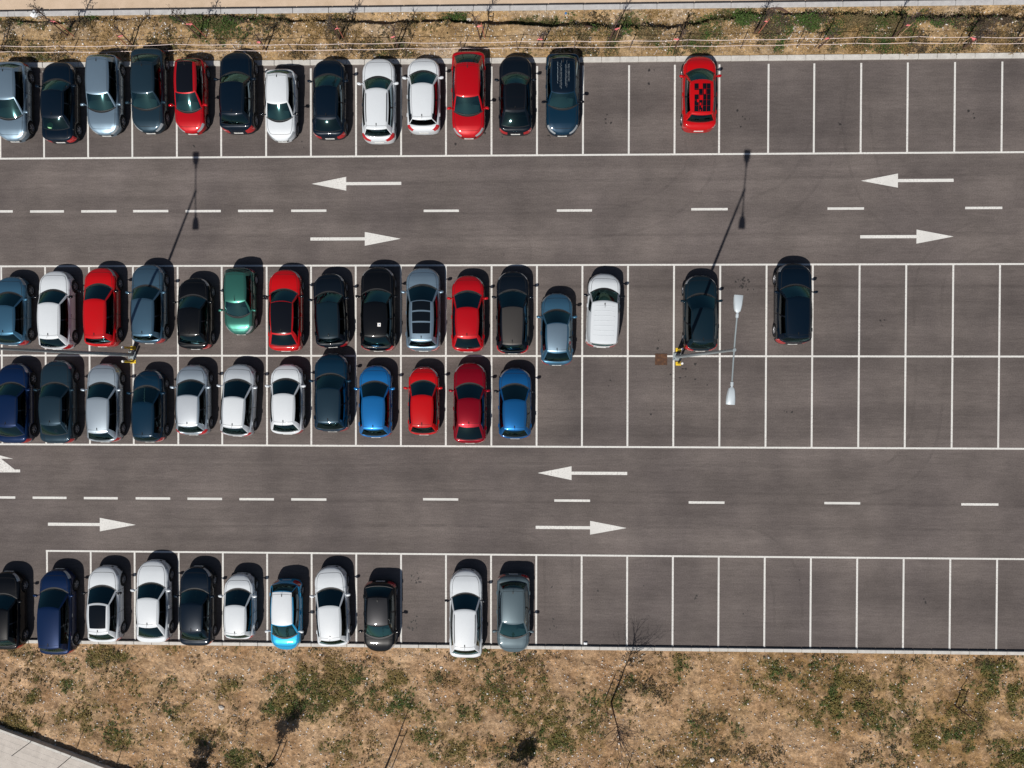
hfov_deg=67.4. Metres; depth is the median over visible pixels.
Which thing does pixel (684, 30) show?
sapling
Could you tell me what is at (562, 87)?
parked car
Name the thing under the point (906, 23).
sapling
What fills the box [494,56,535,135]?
parked car
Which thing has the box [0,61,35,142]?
parked car
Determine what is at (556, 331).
parked car
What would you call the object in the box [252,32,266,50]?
sapling
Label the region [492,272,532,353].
parked car
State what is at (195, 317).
parked car
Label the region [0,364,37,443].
parked car
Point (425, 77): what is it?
parked car
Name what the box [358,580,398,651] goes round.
parked car
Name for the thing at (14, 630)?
parked car
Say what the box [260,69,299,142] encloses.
parked car
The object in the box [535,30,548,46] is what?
sapling
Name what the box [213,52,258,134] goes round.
parked car
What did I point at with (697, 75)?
parked car
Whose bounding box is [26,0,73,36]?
sapling
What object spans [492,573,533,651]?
parked car
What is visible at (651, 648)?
kerb
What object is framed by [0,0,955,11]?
road
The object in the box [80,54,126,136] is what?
parked car
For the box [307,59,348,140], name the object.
parked car
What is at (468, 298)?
parked car
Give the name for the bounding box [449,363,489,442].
parked car
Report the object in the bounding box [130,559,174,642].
parked car
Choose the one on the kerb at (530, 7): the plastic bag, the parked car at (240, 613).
the plastic bag
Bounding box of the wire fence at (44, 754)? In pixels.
[1,734,92,767]
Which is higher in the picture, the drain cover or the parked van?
the parked van
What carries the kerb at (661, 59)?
on the car park
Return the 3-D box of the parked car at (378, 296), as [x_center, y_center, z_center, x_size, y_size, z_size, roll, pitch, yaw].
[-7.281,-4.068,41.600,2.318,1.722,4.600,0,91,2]
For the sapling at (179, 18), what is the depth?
40.40 m
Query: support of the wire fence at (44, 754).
on the kerb at (56, 749)
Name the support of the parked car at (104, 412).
on the car park
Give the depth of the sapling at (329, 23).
40.45 m
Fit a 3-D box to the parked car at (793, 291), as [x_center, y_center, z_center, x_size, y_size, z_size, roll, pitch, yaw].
[15.057,-4.297,40.984,2.319,1.672,4.357,0,91,2]
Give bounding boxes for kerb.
[0,0,1023,16]
[0,725,113,767]
[24,639,1023,654]
[25,53,1023,67]
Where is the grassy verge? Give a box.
[0,5,1023,62]
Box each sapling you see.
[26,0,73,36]
[112,23,132,46]
[166,4,206,38]
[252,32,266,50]
[252,752,280,767]
[324,11,343,39]
[386,21,399,48]
[469,10,484,39]
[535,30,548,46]
[594,701,660,764]
[609,11,622,40]
[669,26,688,48]
[753,5,777,33]
[814,25,843,49]
[891,5,926,38]
[955,705,981,726]
[956,21,998,47]
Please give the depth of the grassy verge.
42.09 m
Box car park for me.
[0,58,1023,650]
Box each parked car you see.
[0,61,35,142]
[0,277,34,345]
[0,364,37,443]
[0,570,29,649]
[32,271,78,349]
[33,360,80,443]
[33,568,79,654]
[35,62,82,143]
[78,268,123,346]
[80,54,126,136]
[80,364,125,441]
[81,565,126,641]
[125,48,170,134]
[125,265,169,343]
[127,370,169,441]
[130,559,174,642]
[169,58,210,134]
[170,365,213,434]
[172,278,215,349]
[174,565,217,645]
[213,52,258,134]
[217,364,259,436]
[218,268,258,334]
[218,572,258,638]
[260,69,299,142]
[263,270,304,351]
[265,364,306,434]
[265,579,304,649]
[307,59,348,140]
[308,274,350,347]
[309,353,351,431]
[310,565,351,646]
[354,365,394,437]
[355,267,397,351]
[357,59,398,143]
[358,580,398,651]
[401,268,443,351]
[402,58,443,134]
[403,367,442,434]
[445,568,485,657]
[447,51,488,139]
[447,276,487,351]
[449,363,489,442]
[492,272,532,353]
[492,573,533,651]
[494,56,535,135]
[494,368,535,438]
[536,293,576,365]
[541,53,583,136]
[679,56,721,132]
[680,276,722,351]
[772,263,817,344]
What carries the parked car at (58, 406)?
on the car park
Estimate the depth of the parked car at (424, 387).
41.23 m
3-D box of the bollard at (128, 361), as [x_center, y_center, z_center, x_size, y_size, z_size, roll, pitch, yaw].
[-21.169,-1.241,42.319,0.300,1.148,0.200,0,91,2]
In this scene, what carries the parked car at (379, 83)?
on the car park
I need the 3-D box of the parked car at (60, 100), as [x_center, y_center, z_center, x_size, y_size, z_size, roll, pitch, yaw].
[-24.816,-15.476,42.040,2.267,1.530,4.423,0,91,2]
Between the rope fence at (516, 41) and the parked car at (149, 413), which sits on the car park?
the parked car at (149, 413)
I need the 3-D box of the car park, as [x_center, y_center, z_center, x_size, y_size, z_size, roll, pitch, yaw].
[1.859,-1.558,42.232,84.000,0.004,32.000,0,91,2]
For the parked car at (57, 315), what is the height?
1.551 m
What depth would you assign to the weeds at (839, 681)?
42.40 m
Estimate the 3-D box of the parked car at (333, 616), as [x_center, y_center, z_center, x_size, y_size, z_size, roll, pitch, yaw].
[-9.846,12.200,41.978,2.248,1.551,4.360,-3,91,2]
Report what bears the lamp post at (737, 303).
on the car park
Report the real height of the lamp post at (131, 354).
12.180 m
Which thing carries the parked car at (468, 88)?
on the car park
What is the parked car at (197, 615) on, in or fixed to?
on the car park
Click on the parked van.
(602, 295)
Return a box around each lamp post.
[0,347,135,358]
[673,295,742,404]
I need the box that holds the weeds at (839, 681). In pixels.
[0,644,1023,767]
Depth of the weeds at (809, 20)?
41.57 m
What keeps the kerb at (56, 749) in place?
on the pavement
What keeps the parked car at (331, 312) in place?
on the car park
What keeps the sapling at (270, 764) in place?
on the dry field
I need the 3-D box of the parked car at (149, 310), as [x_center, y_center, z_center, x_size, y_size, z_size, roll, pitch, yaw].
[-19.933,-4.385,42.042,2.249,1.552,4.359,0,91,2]
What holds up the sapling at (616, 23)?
on the grassy verge
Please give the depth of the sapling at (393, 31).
40.47 m
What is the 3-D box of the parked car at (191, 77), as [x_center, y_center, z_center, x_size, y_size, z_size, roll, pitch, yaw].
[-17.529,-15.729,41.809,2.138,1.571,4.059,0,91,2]
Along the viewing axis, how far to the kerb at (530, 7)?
42.00 m
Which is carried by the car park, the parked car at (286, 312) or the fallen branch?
the parked car at (286, 312)
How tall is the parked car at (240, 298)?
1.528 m
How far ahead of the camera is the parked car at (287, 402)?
41.53 m
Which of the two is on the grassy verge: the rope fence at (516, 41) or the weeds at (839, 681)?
the rope fence at (516, 41)
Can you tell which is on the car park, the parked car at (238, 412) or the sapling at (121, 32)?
the parked car at (238, 412)
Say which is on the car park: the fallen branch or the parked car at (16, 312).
the parked car at (16, 312)
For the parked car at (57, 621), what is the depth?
42.09 m
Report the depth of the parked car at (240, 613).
41.76 m
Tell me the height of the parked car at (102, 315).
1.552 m
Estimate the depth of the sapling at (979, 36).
39.60 m
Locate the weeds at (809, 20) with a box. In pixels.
[0,7,1013,61]
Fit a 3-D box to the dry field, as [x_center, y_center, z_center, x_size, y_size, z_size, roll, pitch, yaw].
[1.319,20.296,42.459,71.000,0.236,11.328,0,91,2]
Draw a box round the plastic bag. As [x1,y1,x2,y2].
[30,10,36,17]
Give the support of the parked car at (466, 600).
on the car park
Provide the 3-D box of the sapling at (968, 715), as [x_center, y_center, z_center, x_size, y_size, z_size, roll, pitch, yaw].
[24.155,17.452,40.642,0.355,2.512,0.534,-26,90,2]
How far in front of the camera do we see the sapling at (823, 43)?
40.16 m
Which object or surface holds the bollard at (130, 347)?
on the car park
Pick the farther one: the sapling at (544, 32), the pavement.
the pavement
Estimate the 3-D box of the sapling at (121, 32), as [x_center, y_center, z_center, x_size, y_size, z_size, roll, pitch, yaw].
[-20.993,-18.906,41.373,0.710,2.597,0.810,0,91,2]
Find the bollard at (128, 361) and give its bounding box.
[121,360,135,362]
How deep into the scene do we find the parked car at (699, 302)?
40.82 m
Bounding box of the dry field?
[0,643,1023,767]
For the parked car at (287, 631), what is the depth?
41.62 m
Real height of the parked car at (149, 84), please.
1.581 m
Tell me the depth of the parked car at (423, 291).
41.09 m
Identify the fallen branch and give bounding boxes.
[766,7,802,15]
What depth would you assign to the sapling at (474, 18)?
40.48 m
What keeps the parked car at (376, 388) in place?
on the car park
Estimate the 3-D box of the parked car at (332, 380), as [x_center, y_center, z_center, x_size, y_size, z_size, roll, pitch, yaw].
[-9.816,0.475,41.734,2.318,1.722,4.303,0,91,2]
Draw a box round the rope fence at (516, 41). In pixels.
[2,36,1023,54]
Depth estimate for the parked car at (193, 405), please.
41.71 m
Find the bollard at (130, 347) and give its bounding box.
[121,346,135,349]
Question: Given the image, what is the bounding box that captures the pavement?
[0,732,95,767]
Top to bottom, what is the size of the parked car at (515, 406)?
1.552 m
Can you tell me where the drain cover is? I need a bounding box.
[655,354,666,364]
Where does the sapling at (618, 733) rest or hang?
on the dry field
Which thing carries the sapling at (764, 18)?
on the grassy verge
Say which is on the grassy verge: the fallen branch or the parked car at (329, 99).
the fallen branch
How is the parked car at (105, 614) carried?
on the car park
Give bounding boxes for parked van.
[584,274,624,347]

